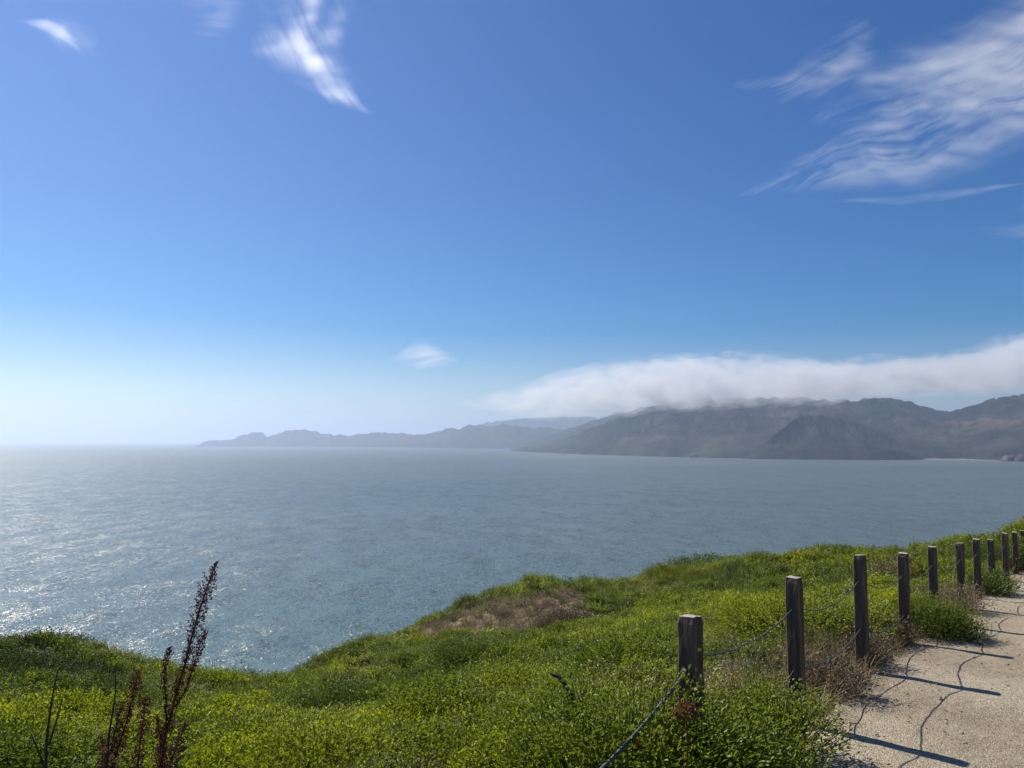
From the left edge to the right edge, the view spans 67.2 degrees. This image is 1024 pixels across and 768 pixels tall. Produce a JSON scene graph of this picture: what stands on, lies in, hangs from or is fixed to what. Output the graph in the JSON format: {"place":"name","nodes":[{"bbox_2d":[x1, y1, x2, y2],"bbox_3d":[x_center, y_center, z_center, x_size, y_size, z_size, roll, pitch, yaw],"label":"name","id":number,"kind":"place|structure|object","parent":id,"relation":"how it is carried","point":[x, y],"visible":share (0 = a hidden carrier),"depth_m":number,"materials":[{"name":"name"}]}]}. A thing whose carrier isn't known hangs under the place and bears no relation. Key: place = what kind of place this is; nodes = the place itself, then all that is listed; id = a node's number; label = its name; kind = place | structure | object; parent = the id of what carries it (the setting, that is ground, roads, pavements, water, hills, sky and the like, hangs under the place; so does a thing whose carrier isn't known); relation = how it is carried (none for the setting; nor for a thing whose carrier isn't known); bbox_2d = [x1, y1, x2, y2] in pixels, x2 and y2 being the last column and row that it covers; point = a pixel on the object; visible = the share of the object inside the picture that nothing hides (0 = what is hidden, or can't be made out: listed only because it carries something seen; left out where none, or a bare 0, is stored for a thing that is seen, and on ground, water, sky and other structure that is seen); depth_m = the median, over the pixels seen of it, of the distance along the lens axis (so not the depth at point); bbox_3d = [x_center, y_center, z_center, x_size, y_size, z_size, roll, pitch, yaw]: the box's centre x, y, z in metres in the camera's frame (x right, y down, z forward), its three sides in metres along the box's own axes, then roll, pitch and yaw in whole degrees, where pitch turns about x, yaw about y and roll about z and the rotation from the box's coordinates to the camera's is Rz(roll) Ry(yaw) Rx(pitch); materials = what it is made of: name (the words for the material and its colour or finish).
{"place":"outdoors","nodes":[
{"label":"outdoors","id":0,"kind":"place"},
{"bbox_2d":[198,423,563,448],"bbox_3d":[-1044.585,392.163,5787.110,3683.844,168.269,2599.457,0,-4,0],"label":"distant point","id":1,"kind":"structure","parent":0,"point":[503,436],"depth_m":5422.20,"materials":[{"name":"grey stone"}]},
{"bbox_2d":[0,442,1023,675],"bbox_3d":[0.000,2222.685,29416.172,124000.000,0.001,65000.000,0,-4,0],"label":"sea","id":2,"kind":"structure","parent":0,"point":[315,550],"depth_m":421.15,"materials":[{"name":"liquid"}]},
{"bbox_2d":[688,453,697,457],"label":"sea rock","id":3,"kind":"object","parent":2,"relation":"in","point":[694,455],"visible":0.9,"depth_m":2111.98,"materials":[{"name":"grey stone"}]},
{"bbox_2d":[0,0,1023,441],"label":"sky","id":4,"kind":"structure","parent":0,"point":[220,219],"materials":[{"name":"blue"}]},
{"bbox_2d":[0,516,1023,767],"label":"hillside ground","id":5,"kind":"structure","parent":0,"point":[522,609],"depth_m":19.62,"materials":[{"name":"green plant"}]},
{"bbox_2d":[30,669,62,767],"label":"bare stalk","id":6,"kind":"object","parent":5,"relation":"on","point":[45,763],"visible":1,"depth_m":2.07,"materials":[{"name":"brown plant"}]},
{"bbox_2d":[0,714,127,767],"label":"leafy shrub","id":7,"kind":"object","parent":5,"relation":"on","point":[12,746],"visible":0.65,"depth_m":4.15,"materials":[{"name":"green plant"}]},
{"bbox_2d":[44,626,103,642],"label":"coastal shrub","id":8,"kind":"object","parent":5,"relation":"on","point":[81,636],"visible":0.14,"depth_m":12.31,"materials":[{"name":"green plant"}]},
{"bbox_2d":[105,674,116,767],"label":"bare stalk","id":9,"kind":"object","parent":5,"relation":"on","point":[107,752],"visible":1,"depth_m":2.14,"materials":[{"name":"brown plant"}]},
{"bbox_2d":[96,560,218,767],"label":"dried dock plant","id":10,"kind":"object","parent":5,"relation":"on","point":[161,748],"visible":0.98,"depth_m":2.17,"materials":[{"name":"brown plant"}]},
{"bbox_2d":[197,662,262,680],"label":"coastal shrub","id":11,"kind":"object","parent":5,"relation":"on","point":[253,671],"visible":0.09,"depth_m":11.22,"materials":[{"name":"green plant"}]},
{"bbox_2d":[151,691,328,753],"bbox_3d":[-1.511,1.944,4.270,0.974,0.419,0.802,0,-4,0],"label":"leafy shrub","id":12,"kind":"object","parent":5,"relation":"on","point":[242,723],"visible":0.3,"depth_m":4.36,"materials":[{"name":"green plant"}]},
{"bbox_2d":[220,705,402,767],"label":"leafy shrub","id":13,"kind":"object","parent":5,"relation":"on","point":[326,736],"visible":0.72,"depth_m":3.80,"materials":[{"name":"green plant"}]},
{"bbox_2d":[281,668,405,710],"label":"leafy shrub","id":14,"kind":"object","parent":5,"relation":"on","point":[340,695],"visible":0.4,"depth_m":7.88,"materials":[{"name":"green plant"}]},
{"bbox_2d":[365,658,518,725],"bbox_3d":[-0.421,1.941,4.784,1.019,0.427,0.914,0,-4,0],"label":"leafy shrub","id":15,"kind":"object","parent":5,"relation":"on","point":[449,684],"visible":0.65,"depth_m":4.77,"materials":[{"name":"green plant"}]},
{"bbox_2d":[422,627,533,670],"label":"leafy shrub","id":16,"kind":"object","parent":5,"relation":"on","point":[473,647],"visible":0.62,"depth_m":11.16,"materials":[{"name":"green plant"}]},
{"bbox_2d":[456,642,580,693],"bbox_3d":[0.063,2.401,6.287,1.308,0.479,1.076,-3,-5,32],"label":"leafy shrub","id":17,"kind":"object","parent":5,"relation":"on","point":[513,673],"visible":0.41,"depth_m":6.37,"materials":[{"name":"green plant"}]},
{"bbox_2d":[434,705,620,767],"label":"leafy shrub","id":18,"kind":"object","parent":5,"relation":"on","point":[486,737],"visible":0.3,"depth_m":3.37,"materials":[{"name":"green plant"}]},
{"bbox_2d":[528,602,597,629],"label":"coastal shrub","id":19,"kind":"object","parent":5,"relation":"on","point":[557,613],"visible":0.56,"depth_m":17.61,"materials":[{"name":"brown plant"}]},
{"bbox_2d":[474,638,669,748],"bbox_3d":[0.358,1.608,3.943,1.089,0.559,0.966,0,-4,0],"label":"coastal shrub","id":20,"kind":"object","parent":5,"relation":"on","point":[524,702],"visible":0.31,"depth_m":3.93,"materials":[{"name":"green plant"}]},
{"bbox_2d":[541,574,610,589],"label":"coastal shrub","id":21,"kind":"object","parent":5,"relation":"on","point":[554,583],"visible":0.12,"depth_m":23.23,"materials":[{"name":"green plant"}]},
{"bbox_2d":[462,629,792,767],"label":"coastal shrub","id":22,"kind":"object","parent":5,"relation":"on","point":[600,737],"visible":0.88,"depth_m":3.15,"materials":[{"name":"green plant"}]},
{"bbox_2d":[548,672,586,746],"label":"dead branch","id":23,"kind":"object","parent":22,"relation":"attached to","point":[558,676],"visible":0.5,"depth_m":3.40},
{"bbox_2d":[671,700,699,767],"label":"dried flower head","id":24,"kind":"object","parent":22,"relation":"attached to","point":[679,705],"visible":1,"depth_m":2.84},
{"bbox_2d":[556,616,703,678],"bbox_3d":[0.814,1.844,5.290,1.034,0.474,0.845,0,-4,0],"label":"leafy shrub","id":25,"kind":"object","parent":5,"relation":"on","point":[609,646],"visible":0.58,"depth_m":5.32,"materials":[{"name":"green plant"}]},
{"bbox_2d":[441,623,828,700],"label":"yellow flowers","id":26,"kind":"object","parent":5,"relation":"on","point":[722,660],"visible":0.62,"depth_m":4.88,"materials":[{"name":"yellow plant"}]},
{"bbox_2d":[630,740,649,760],"bbox_3d":[0.533,1.641,3.204,0.089,0.315,0.086,0,-4,0],"label":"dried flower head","id":27,"kind":"object","parent":5,"relation":"on","point":[641,742],"visible":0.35,"depth_m":3.21},
{"bbox_2d":[650,598,682,612],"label":"coastal shrub","id":28,"kind":"object","parent":5,"relation":"on","point":[674,608],"visible":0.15,"depth_m":12.57,"materials":[{"name":"green plant"}]},
{"bbox_2d":[643,658,762,713],"bbox_3d":[1.131,1.747,4.381,0.743,0.362,0.695,0,-4,0],"label":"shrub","id":29,"kind":"object","parent":5,"relation":"on","point":[718,685],"visible":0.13,"depth_m":4.45,"materials":[{"name":"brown plant"}]},
{"bbox_2d":[664,551,742,568],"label":"coastal shrub","id":30,"kind":"object","parent":5,"relation":"on","point":[712,558],"visible":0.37,"depth_m":27.51,"materials":[{"name":"green plant"}]},
{"bbox_2d":[611,677,834,767],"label":"coastal shrub","id":31,"kind":"object","parent":5,"relation":"on","point":[778,746],"visible":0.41,"depth_m":3.21,"materials":[{"name":"green plant"}]},
{"bbox_2d":[677,643,868,767],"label":"coastal shrub","id":32,"kind":"object","parent":5,"relation":"on","point":[782,714],"visible":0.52,"depth_m":3.89,"materials":[{"name":"green plant"}]},
{"bbox_2d":[706,572,915,643],"bbox_3d":[2.485,1.902,6.498,1.689,0.589,1.423,3,-5,-35],"label":"coastal shrub","id":33,"kind":"object","parent":5,"relation":"on","point":[746,614],"visible":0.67,"depth_m":6.46,"materials":[{"name":"green plant"}]},
{"bbox_2d":[600,530,1023,767],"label":"cable fence","id":34,"kind":"object","parent":5,"relation":"on","point":[690,632],"visible":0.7,"depth_m":5.15,"materials":[{"name":"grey wood"}]},
{"bbox_2d":[805,644,889,703],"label":"dry weed","id":35,"kind":"object","parent":5,"relation":"on","point":[844,675],"visible":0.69,"depth_m":4.90,"materials":[{"name":"brown plant"}]},
{"bbox_2d":[730,571,1012,728],"bbox_3d":[4.750,2.447,8.695,1.271,0.806,10.946,-3,-5,38],"label":"dry straw","id":36,"kind":"object","parent":5,"relation":"on","point":[873,667],"visible":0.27,"depth_m":5.22,"materials":[{"name":"brown plant"}]},
{"bbox_2d":[867,550,923,576],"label":"coastal shrub","id":37,"kind":"object","parent":5,"relation":"on","point":[889,566],"visible":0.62,"depth_m":12.56,"materials":[{"name":"plant"}]},
{"bbox_2d":[869,582,1000,645],"bbox_3d":[3.728,2.068,6.948,1.160,0.527,1.070,0,-4,0],"label":"coastal shrub","id":38,"kind":"object","parent":5,"relation":"on","point":[939,622],"visible":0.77,"depth_m":6.78,"materials":[{"name":"green plant"}]},
{"bbox_2d":[910,569,1004,615],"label":"coastal shrub","id":39,"kind":"object","parent":5,"relation":"on","point":[961,597],"visible":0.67,"depth_m":8.38,"materials":[{"name":"green plant"}]},
{"bbox_2d":[944,563,1023,597],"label":"coastal shrub","id":40,"kind":"object","parent":5,"relation":"on","point":[1001,580],"visible":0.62,"depth_m":10.07,"materials":[{"name":"green plant"}]},
{"bbox_2d":[474,416,598,429],"bbox_3d":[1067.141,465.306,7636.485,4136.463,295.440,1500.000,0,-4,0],"label":"ridge","id":41,"kind":"structure","parent":0,"point":[563,423],"depth_m":7467.82,"materials":[{"name":"grey stone"}]},
{"bbox_2d":[509,412,626,449],"bbox_3d":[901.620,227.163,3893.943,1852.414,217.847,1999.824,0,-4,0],"label":"headland","id":42,"kind":"structure","parent":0,"point":[558,437],"depth_m":4050.47,"materials":[{"name":"grey stone"}]},
{"bbox_2d":[578,745,605,767],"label":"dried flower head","id":43,"kind":"object","parent":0,"point":[590,758],"visible":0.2,"depth_m":3.15},
{"bbox_2d":[512,394,1023,459],"bbox_3d":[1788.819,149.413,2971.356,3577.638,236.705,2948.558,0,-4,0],"label":"headland","id":44,"kind":"structure","parent":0,"point":[709,426],"depth_m":2448.28,"materials":[{"name":"grey stone"}]},
{"bbox_2d":[742,415,921,459],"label":"dark spur","id":45,"kind":"structure","parent":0,"point":[816,437],"depth_m":1947.06,"materials":[{"name":"grey stone"}]},
{"bbox_2d":[792,571,1023,767],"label":"trail path","id":46,"kind":"structure","parent":0,"point":[989,742],"depth_m":4.69,"materials":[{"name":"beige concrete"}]},
{"bbox_2d":[823,620,905,669],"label":"dry weed","id":47,"kind":"object","parent":46,"relation":"on","point":[879,652],"visible":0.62,"depth_m":5.60,"materials":[{"name":"brown plant"}]},
{"bbox_2d":[868,602,931,646],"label":"dry weed","id":48,"kind":"object","parent":46,"relation":"on","point":[903,629],"visible":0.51,"depth_m":6.41,"materials":[{"name":"brown plant"}]},
{"bbox_2d":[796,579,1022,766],"bbox_3d":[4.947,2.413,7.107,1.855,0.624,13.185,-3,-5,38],"label":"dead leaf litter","id":49,"kind":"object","parent":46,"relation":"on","point":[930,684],"visible":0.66,"depth_m":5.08,"materials":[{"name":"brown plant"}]},
{"bbox_2d":[965,527,1023,573],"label":"coastal shrub","id":50,"kind":"object","parent":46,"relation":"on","point":[999,555],"visible":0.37,"depth_m":13.25,"materials":[{"name":"green plant"}]},
{"bbox_2d":[924,458,1000,460],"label":"beach","id":51,"kind":"structure","parent":0,"point":[959,459],"depth_m":1823.53,"materials":[{"name":"beige sand"}]},
{"bbox_2d":[1001,454,1014,460],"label":"sea rock","id":52,"kind":"object","parent":51,"relation":"on","point":[1007,457],"visible":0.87,"depth_m":1706.32,"materials":[{"name":"grey stone"}]},
{"bbox_2d":[1014,454,1023,461],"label":"sea rock","id":53,"kind":"object","parent":51,"relation":"on","point":[1019,457],"visible":0.91,"depth_m":1680.96,"materials":[{"name":"grey stone"}]}
]}

